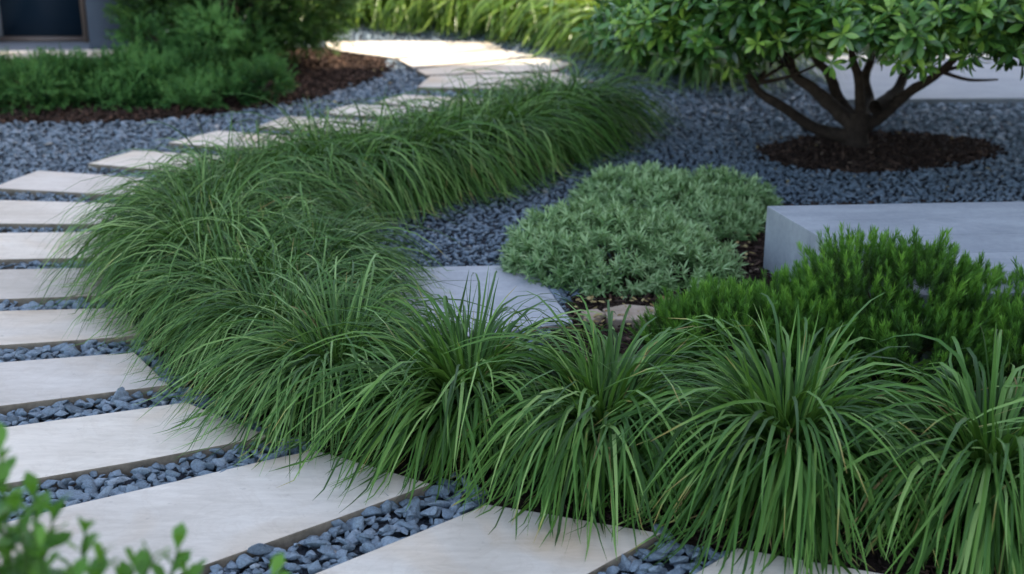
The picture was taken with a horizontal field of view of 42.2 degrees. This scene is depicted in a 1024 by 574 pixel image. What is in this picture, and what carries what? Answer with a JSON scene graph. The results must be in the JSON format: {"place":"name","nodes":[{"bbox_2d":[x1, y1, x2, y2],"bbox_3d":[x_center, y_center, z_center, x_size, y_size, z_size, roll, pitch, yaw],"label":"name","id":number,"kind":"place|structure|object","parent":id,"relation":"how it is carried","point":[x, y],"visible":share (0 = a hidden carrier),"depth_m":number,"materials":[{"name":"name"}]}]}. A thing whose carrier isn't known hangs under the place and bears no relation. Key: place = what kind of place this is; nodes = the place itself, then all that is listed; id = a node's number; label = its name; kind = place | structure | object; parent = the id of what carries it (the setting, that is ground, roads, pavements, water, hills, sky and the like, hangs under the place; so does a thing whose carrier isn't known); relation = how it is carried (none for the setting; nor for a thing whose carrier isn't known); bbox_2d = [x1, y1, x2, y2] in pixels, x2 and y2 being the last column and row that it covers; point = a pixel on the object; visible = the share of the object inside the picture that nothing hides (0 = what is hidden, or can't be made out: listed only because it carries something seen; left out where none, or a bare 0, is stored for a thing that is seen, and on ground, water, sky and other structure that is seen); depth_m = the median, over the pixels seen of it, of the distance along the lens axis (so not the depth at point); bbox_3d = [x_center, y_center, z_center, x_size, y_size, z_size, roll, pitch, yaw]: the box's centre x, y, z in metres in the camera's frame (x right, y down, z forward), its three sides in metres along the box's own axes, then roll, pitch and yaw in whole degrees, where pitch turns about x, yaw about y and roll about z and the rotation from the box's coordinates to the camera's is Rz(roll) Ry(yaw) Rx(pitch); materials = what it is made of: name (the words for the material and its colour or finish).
{"place":"outdoors","nodes":[
{"label":"outdoors","id":0,"kind":"place"},
{"bbox_2d":[0,42,111,51],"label":"doorstep paving","id":1,"kind":"structure","parent":0,"point":[31,46],"depth_m":8.84,"materials":[{"name":"grey concrete"}]},
{"bbox_2d":[178,181,463,301],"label":"grass clump","id":2,"kind":"object","parent":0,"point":[355,237],"visible":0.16,"depth_m":4.31,"materials":[{"name":"green plant"}]},
{"bbox_2d":[0,5,1023,573],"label":"slate gravel","id":3,"kind":"structure","parent":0,"point":[200,465],"depth_m":5.67,"materials":[{"name":"grey gravel"}]},
{"bbox_2d":[0,232,115,268],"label":"paving slab","id":4,"kind":"structure","parent":3,"relation":"on","point":[18,248],"depth_m":4.75,"materials":[{"name":"stone"}]},
{"bbox_2d":[0,267,126,306],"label":"paving slab","id":5,"kind":"structure","parent":3,"relation":"on","point":[17,285],"depth_m":4.36,"materials":[{"name":"stone"}]},
{"bbox_2d":[0,200,131,232],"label":"paving slab","id":6,"kind":"structure","parent":3,"relation":"on","point":[23,214],"depth_m":5.14,"materials":[{"name":"stone"}]},
{"bbox_2d":[0,308,141,352],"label":"paving slab","id":7,"kind":"structure","parent":3,"relation":"on","point":[30,329],"depth_m":4.00,"materials":[{"name":"stone"}]},
{"bbox_2d":[0,171,168,202],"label":"paving slab","id":8,"kind":"structure","parent":3,"relation":"on","point":[42,182],"depth_m":5.55,"materials":[{"name":"stone"}]},
{"bbox_2d":[0,352,168,415],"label":"paving slab","id":9,"kind":"structure","parent":3,"relation":"on","point":[27,385],"depth_m":3.64,"materials":[{"name":"stone"}]},
{"bbox_2d":[2,403,270,491],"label":"paving slab","id":10,"kind":"structure","parent":3,"relation":"on","point":[124,442],"depth_m":3.28,"materials":[{"name":"stone"}]},
{"bbox_2d":[0,423,289,573],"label":"foreground shrub","id":11,"kind":"object","parent":3,"relation":"on","point":[38,542],"visible":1,"depth_m":1.51,"materials":[{"name":"green plant"}]},
{"bbox_2d":[88,150,228,175],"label":"paving slab","id":12,"kind":"structure","parent":3,"relation":"on","point":[136,156],"depth_m":5.92,"materials":[{"name":"stone"}]},
{"bbox_2d":[0,46,396,125],"bbox_3d":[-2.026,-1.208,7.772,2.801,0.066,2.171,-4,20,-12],"label":"bark mulch","id":13,"kind":"object","parent":3,"relation":"on","point":[335,68],"visible":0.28,"depth_m":7.32,"materials":[{"name":"brown wood"}]},
{"bbox_2d":[0,45,80,103],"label":"juniper shrub","id":14,"kind":"object","parent":13,"relation":"on","point":[3,59],"visible":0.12,"depth_m":7.25,"materials":[{"name":"green plant"}]},
{"bbox_2d":[0,44,128,117],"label":"juniper shrub","id":15,"kind":"object","parent":13,"relation":"on","point":[41,71],"visible":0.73,"depth_m":6.97,"materials":[{"name":"green plant"}]},
{"bbox_2d":[27,44,177,112],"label":"juniper shrub","id":16,"kind":"object","parent":13,"relation":"on","point":[82,93],"visible":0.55,"depth_m":7.02,"materials":[{"name":"green plant"}]},
{"bbox_2d":[88,34,252,108],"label":"juniper shrub","id":17,"kind":"object","parent":13,"relation":"on","point":[156,58],"visible":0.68,"depth_m":7.09,"materials":[{"name":"green plant"}]},
{"bbox_2d":[105,0,288,92],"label":"juniper shrub","id":18,"kind":"object","parent":13,"relation":"on","point":[208,30],"visible":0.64,"depth_m":7.35,"materials":[{"name":"green plant"}]},
{"bbox_2d":[124,43,300,109],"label":"juniper shrub","id":19,"kind":"object","parent":13,"relation":"on","point":[256,78],"visible":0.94,"depth_m":7.04,"materials":[{"name":"green plant"}]},
{"bbox_2d":[102,0,374,66],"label":"yew shrub","id":20,"kind":"object","parent":13,"relation":"on","point":[294,31],"visible":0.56,"depth_m":7.79,"materials":[{"name":"green plant"}]},
{"bbox_2d":[0,451,431,573],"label":"paving slab","id":21,"kind":"structure","parent":3,"relation":"on","point":[228,516],"depth_m":2.96,"materials":[{"name":"stone"}]},
{"bbox_2d":[169,131,296,151],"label":"paving slab","id":22,"kind":"structure","parent":3,"relation":"on","point":[199,138],"depth_m":6.32,"materials":[{"name":"stone"}]},
{"bbox_2d":[257,116,384,136],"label":"paving slab","id":23,"kind":"structure","parent":3,"relation":"on","point":[277,125],"depth_m":6.62,"materials":[{"name":"stone"}]},
{"bbox_2d":[244,0,430,27],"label":"strappy plant","id":24,"kind":"object","parent":3,"relation":"on","point":[365,18],"visible":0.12,"depth_m":9.65,"materials":[{"name":"green plant"}]},
{"bbox_2d":[324,104,436,120],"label":"paving slab","id":25,"kind":"structure","parent":3,"relation":"on","point":[350,110],"depth_m":6.91,"materials":[{"name":"stone"}]},
{"bbox_2d":[302,0,489,30],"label":"strappy plant","id":26,"kind":"object","parent":3,"relation":"on","point":[373,14],"visible":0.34,"depth_m":9.53,"materials":[{"name":"green plant"}]},
{"bbox_2d":[326,41,500,62],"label":"paving slab","id":27,"kind":"structure","parent":3,"relation":"on","point":[391,50],"depth_m":8.76,"materials":[{"name":"stone"}]},
{"bbox_2d":[331,0,502,33],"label":"strappy plant","id":28,"kind":"object","parent":3,"relation":"on","point":[401,6],"visible":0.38,"depth_m":9.46,"materials":[{"name":"green plant"}]},
{"bbox_2d":[376,95,490,111],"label":"paving slab","id":29,"kind":"structure","parent":3,"relation":"on","point":[412,97],"depth_m":7.17,"materials":[{"name":"stone"}]},
{"bbox_2d":[360,0,534,36],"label":"strappy plant","id":30,"kind":"object","parent":3,"relation":"on","point":[458,2],"visible":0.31,"depth_m":9.37,"materials":[{"name":"green plant"}]},
{"bbox_2d":[397,49,535,71],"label":"paving slab","id":31,"kind":"structure","parent":3,"relation":"on","point":[422,62],"depth_m":8.39,"materials":[{"name":"stone"}]},
{"bbox_2d":[385,0,564,40],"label":"strappy plant","id":32,"kind":"object","parent":3,"relation":"on","point":[504,23],"visible":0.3,"depth_m":9.19,"materials":[{"name":"green plant"}]},
{"bbox_2d":[386,265,572,337],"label":"stone slab","id":33,"kind":"structure","parent":3,"relation":"on","point":[507,283],"depth_m":4.31,"materials":[{"name":"grey stone"}]},
{"bbox_2d":[316,505,660,573],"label":"paving slab","id":34,"kind":"structure","parent":3,"relation":"on","point":[467,544],"depth_m":2.81,"materials":[{"name":"stone"}]},
{"bbox_2d":[416,57,572,78],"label":"paving slab","id":35,"kind":"structure","parent":3,"relation":"on","point":[426,73],"depth_m":8.10,"materials":[{"name":"stone"}]},
{"bbox_2d":[418,72,592,93],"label":"paving slab","id":36,"kind":"structure","parent":3,"relation":"on","point":[435,82],"depth_m":7.68,"materials":[{"name":"stone"}]},
{"bbox_2d":[429,0,596,45],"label":"strappy plant","id":37,"kind":"object","parent":3,"relation":"on","point":[469,17],"visible":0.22,"depth_m":9.05,"materials":[{"name":"green plant"}]},
{"bbox_2d":[126,141,902,514],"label":"planting soil","id":38,"kind":"structure","parent":3,"relation":"on","point":[430,429],"depth_m":3.51,"materials":[{"name":"brown soil"}]},
{"bbox_2d":[28,153,369,329],"bbox_3d":[-1.000,-0.215,4.353,1.135,0.472,1.090,0,20,0],"label":"grass clump","id":39,"kind":"object","parent":38,"relation":"on","point":[140,232],"visible":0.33,"depth_m":4.24,"materials":[{"name":"green plant"}]},
{"bbox_2d":[40,135,357,288],"bbox_3d":[-1.084,-0.320,4.686,1.125,0.443,1.112,0,20,0],"label":"grass clump","id":40,"kind":"object","parent":38,"relation":"on","point":[143,199],"visible":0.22,"depth_m":4.62,"materials":[{"name":"green plant"}]},
{"bbox_2d":[60,196,395,369],"bbox_3d":[-0.849,-0.069,4.052,0.975,0.399,0.988,0,20,0],"label":"grass clump","id":41,"kind":"object","parent":38,"relation":"on","point":[161,297],"visible":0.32,"depth_m":3.96,"materials":[{"name":"green plant"}]},
{"bbox_2d":[68,110,389,245],"bbox_3d":[-1.050,-0.413,4.921,1.229,0.462,1.087,0,20,0],"label":"grass clump","id":42,"kind":"object","parent":38,"relation":"on","point":[180,174],"visible":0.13,"depth_m":4.87,"materials":[{"name":"green plant"}]},
{"bbox_2d":[141,154,385,249],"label":"grass clump","id":43,"kind":"object","parent":38,"relation":"on","point":[304,196],"visible":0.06,"depth_m":4.66,"materials":[{"name":"green plant"}]},
{"bbox_2d":[99,237,440,405],"bbox_3d":[-0.673,0.035,3.797,0.998,0.374,0.942,0,20,0],"label":"grass clump","id":44,"kind":"object","parent":38,"relation":"on","point":[206,305],"visible":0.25,"depth_m":3.69,"materials":[{"name":"green plant"}]},
{"bbox_2d":[140,114,401,220],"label":"grass clump","id":45,"kind":"object","parent":38,"relation":"on","point":[240,168],"visible":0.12,"depth_m":5.07,"materials":[{"name":"green plant"}]},
{"bbox_2d":[131,187,415,299],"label":"grass clump","id":46,"kind":"object","parent":38,"relation":"on","point":[299,235],"visible":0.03,"depth_m":4.34,"materials":[{"name":"green plant"}]},
{"bbox_2d":[166,147,407,238],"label":"grass clump","id":47,"kind":"object","parent":38,"relation":"on","point":[341,192],"visible":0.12,"depth_m":4.84,"materials":[{"name":"green plant"}]},
{"bbox_2d":[156,215,439,342],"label":"grass clump","id":48,"kind":"object","parent":38,"relation":"on","point":[328,258],"visible":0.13,"depth_m":4.04,"materials":[{"name":"green plant"}]},
{"bbox_2d":[134,245,506,476],"bbox_3d":[-0.468,0.134,3.493,1.050,0.394,1.063,0,20,0],"label":"grass clump","id":49,"kind":"object","parent":38,"relation":"on","point":[292,374],"visible":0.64,"depth_m":3.37,"materials":[{"name":"green plant"}]},
{"bbox_2d":[195,90,469,233],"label":"grass clump","id":50,"kind":"object","parent":38,"relation":"on","point":[352,168],"visible":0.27,"depth_m":5.14,"materials":[{"name":"green plant"}]},
{"bbox_2d":[241,85,501,229],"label":"grass clump","id":51,"kind":"object","parent":38,"relation":"on","point":[419,194],"visible":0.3,"depth_m":5.20,"materials":[{"name":"green plant"}]},
{"bbox_2d":[323,430,436,485],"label":"planting soil","id":52,"kind":"structure","parent":38,"relation":"on","point":[397,470],"depth_m":3.24,"materials":[{"name":"black soil"}]},
{"bbox_2d":[280,94,555,224],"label":"grass clump","id":53,"kind":"object","parent":38,"relation":"on","point":[440,144],"visible":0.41,"depth_m":5.32,"materials":[{"name":"green plant"}]},
{"bbox_2d":[246,260,623,519],"bbox_3d":[-0.146,0.178,3.338,1.027,0.415,1.079,0,20,0],"label":"grass clump","id":54,"kind":"object","parent":38,"relation":"on","point":[444,415],"visible":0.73,"depth_m":3.18,"materials":[{"name":"green plant"}]},
{"bbox_2d":[342,82,576,203],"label":"grass clump","id":55,"kind":"object","parent":38,"relation":"on","point":[538,149],"visible":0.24,"depth_m":5.50,"materials":[{"name":"green plant"}]},
{"bbox_2d":[355,68,624,195],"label":"grass clump","id":56,"kind":"object","parent":38,"relation":"on","point":[523,120],"visible":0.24,"depth_m":5.72,"materials":[{"name":"green plant"}]},
{"bbox_2d":[419,63,656,177],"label":"grass clump","id":57,"kind":"object","parent":38,"relation":"on","point":[578,125],"visible":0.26,"depth_m":5.89,"materials":[{"name":"green plant"}]},
{"bbox_2d":[435,56,673,163],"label":"grass clump","id":58,"kind":"object","parent":38,"relation":"on","point":[616,113],"visible":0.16,"depth_m":6.18,"materials":[{"name":"green plant"}]},
{"bbox_2d":[110,156,1004,573],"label":"soil crumbs","id":59,"kind":"object","parent":38,"relation":"on","point":[878,556],"visible":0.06,"depth_m":2.89,"materials":[{"name":"black soil"}]},
{"bbox_2d":[474,467,662,531],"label":"soil","id":60,"kind":"structure","parent":38,"relation":"on","point":[524,496],"depth_m":3.03,"materials":[{"name":"black soil"}]},
{"bbox_2d":[428,291,775,559],"bbox_3d":[0.247,0.245,3.198,0.942,0.383,1.086,0,20,0],"label":"grass clump","id":61,"kind":"object","parent":38,"relation":"on","point":[569,443],"visible":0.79,"depth_m":3.01,"materials":[{"name":"green plant"}]},
{"bbox_2d":[567,291,981,573],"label":"grass clump","id":62,"kind":"object","parent":38,"relation":"on","point":[799,445],"visible":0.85,"depth_m":2.87,"materials":[{"name":"green plant"}]},
{"bbox_2d":[460,0,599,53],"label":"strappy plant","id":63,"kind":"object","parent":3,"relation":"on","point":[551,2],"visible":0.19,"depth_m":8.82,"materials":[{"name":"green plant"}]},
{"bbox_2d":[485,0,612,60],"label":"strappy plant","id":64,"kind":"object","parent":3,"relation":"on","point":[534,38],"visible":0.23,"depth_m":8.70,"materials":[{"name":"green plant"}]},
{"bbox_2d":[541,2,667,69],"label":"strappy plant","id":65,"kind":"object","parent":3,"relation":"on","point":[573,50],"visible":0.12,"depth_m":8.20,"materials":[{"name":"green plant"}]},
{"bbox_2d":[496,194,747,302],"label":"ground cover plant","id":66,"kind":"object","parent":3,"relation":"on","point":[564,228],"visible":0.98,"depth_m":4.42,"materials":[{"name":"green plant"}]},
{"bbox_2d":[553,8,773,84],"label":"strappy plant","id":67,"kind":"object","parent":3,"relation":"on","point":[625,57],"visible":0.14,"depth_m":7.89,"materials":[{"name":"green plant"}]},
{"bbox_2d":[590,37,845,96],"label":"strappy plant","id":68,"kind":"object","parent":3,"relation":"on","point":[712,74],"visible":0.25,"depth_m":7.49,"materials":[{"name":"green plant"}]},
{"bbox_2d":[696,548,878,573],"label":"paving slab","id":69,"kind":"structure","parent":3,"relation":"on","point":[776,566],"depth_m":2.74,"materials":[{"name":"stone"}]},
{"bbox_2d":[665,506,1004,573],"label":"planting soil","id":70,"kind":"structure","parent":3,"relation":"on","point":[871,558],"depth_m":2.84,"materials":[{"name":"black soil"}]},
{"bbox_2d":[803,321,1023,573],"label":"grass clump","id":71,"kind":"object","parent":70,"relation":"on","point":[989,543],"visible":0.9,"depth_m":2.79,"materials":[{"name":"green plant"}]},
{"bbox_2d":[961,353,1023,573],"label":"grass clump","id":72,"kind":"object","parent":70,"relation":"on","point":[1019,399],"visible":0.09,"depth_m":2.88,"materials":[{"name":"green plant"}]},
{"bbox_2d":[752,129,1008,175],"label":"bark mulch","id":73,"kind":"object","parent":3,"relation":"on","point":[889,151],"visible":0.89,"depth_m":6.10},
{"bbox_2d":[571,0,1023,148],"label":"multi stem tree","id":74,"kind":"object","parent":73,"relation":"on","point":[700,32],"visible":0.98,"depth_m":5.33,"materials":[{"name":"green plant"}]},
{"bbox_2d":[473,42,693,145],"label":"grass clump","id":75,"kind":"object","parent":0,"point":[611,83],"visible":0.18,"depth_m":6.45,"materials":[{"name":"green plant"}]},
{"bbox_2d":[527,200,1023,476],"bbox_3d":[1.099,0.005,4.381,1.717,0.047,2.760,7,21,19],"label":"bark mulch","id":76,"kind":"object","parent":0,"point":[756,262],"visible":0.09,"depth_m":4.32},
{"bbox_2d":[581,308,604,327],"bbox_3d":[0.249,0.104,4.123,0.081,0.044,0.082,-10,22,-27],"label":"flat rock","id":77,"kind":"object","parent":76,"relation":"on","point":[601,317],"visible":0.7,"depth_m":4.11,"materials":[{"name":"grey stone"}]},
{"bbox_2d":[602,304,656,328],"bbox_3d":[0.369,0.097,4.143,0.185,0.044,0.133,-11,23,-28],"label":"flat rock","id":78,"kind":"object","parent":76,"relation":"on","point":[621,310],"visible":0.48,"depth_m":4.12,"materials":[{"name":"grey stone"}]},
{"bbox_2d":[297,69,1018,325],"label":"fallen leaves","id":79,"kind":"object","parent":76,"relation":"on","point":[592,297],"visible":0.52,"depth_m":4.24,"materials":[{"name":"brown plant"}]},
{"bbox_2d":[564,159,784,247],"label":"ground cover plant","id":80,"kind":"object","parent":76,"relation":"on","point":[648,184],"visible":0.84,"depth_m":5.08,"materials":[{"name":"green plant"}]},
{"bbox_2d":[626,263,874,379],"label":"needle leaf shrub","id":81,"kind":"object","parent":76,"relation":"on","point":[703,299],"visible":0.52,"depth_m":3.69,"materials":[{"name":"green plant"}]},
{"bbox_2d":[739,221,1023,390],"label":"needle leaf shrub","id":82,"kind":"object","parent":76,"relation":"on","point":[903,265],"visible":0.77,"depth_m":3.62,"materials":[{"name":"green plant"}]},
{"bbox_2d":[763,201,1023,372],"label":"stone platform","id":83,"kind":"structure","parent":76,"relation":"on","point":[994,231],"depth_m":4.34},
{"bbox_2d":[929,255,1023,388],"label":"needle leaf shrub","id":84,"kind":"object","parent":76,"relation":"on","point":[1015,332],"visible":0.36,"depth_m":3.56,"materials":[{"name":"green plant"}]},
{"bbox_2d":[812,56,1023,106],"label":"pavement","id":85,"kind":"structure","parent":0,"point":[1006,87],"depth_m":7.52,"materials":[{"name":"grey concrete"}]},
{"label":"ground","id":86,"kind":"structure","parent":0,"visible":0},
{"bbox_2d":[0,52,125,61],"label":"paving edge","id":87,"kind":"object","parent":86,"relation":"on","point":[27,54],"visible":0.09,"depth_m":8.54,"materials":[{"name":"concrete"}]},
{"bbox_2d":[0,0,170,49],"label":"house","id":88,"kind":"structure","parent":86,"relation":"on","point":[53,21],"depth_m":9.00,"materials":[{"name":"grey paint"}]},
{"bbox_2d":[0,0,82,35],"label":"window","id":89,"kind":"structure","parent":88,"relation":"in","point":[18,17],"depth_m":9.01,"materials":[{"name":"black glass"}]}
]}

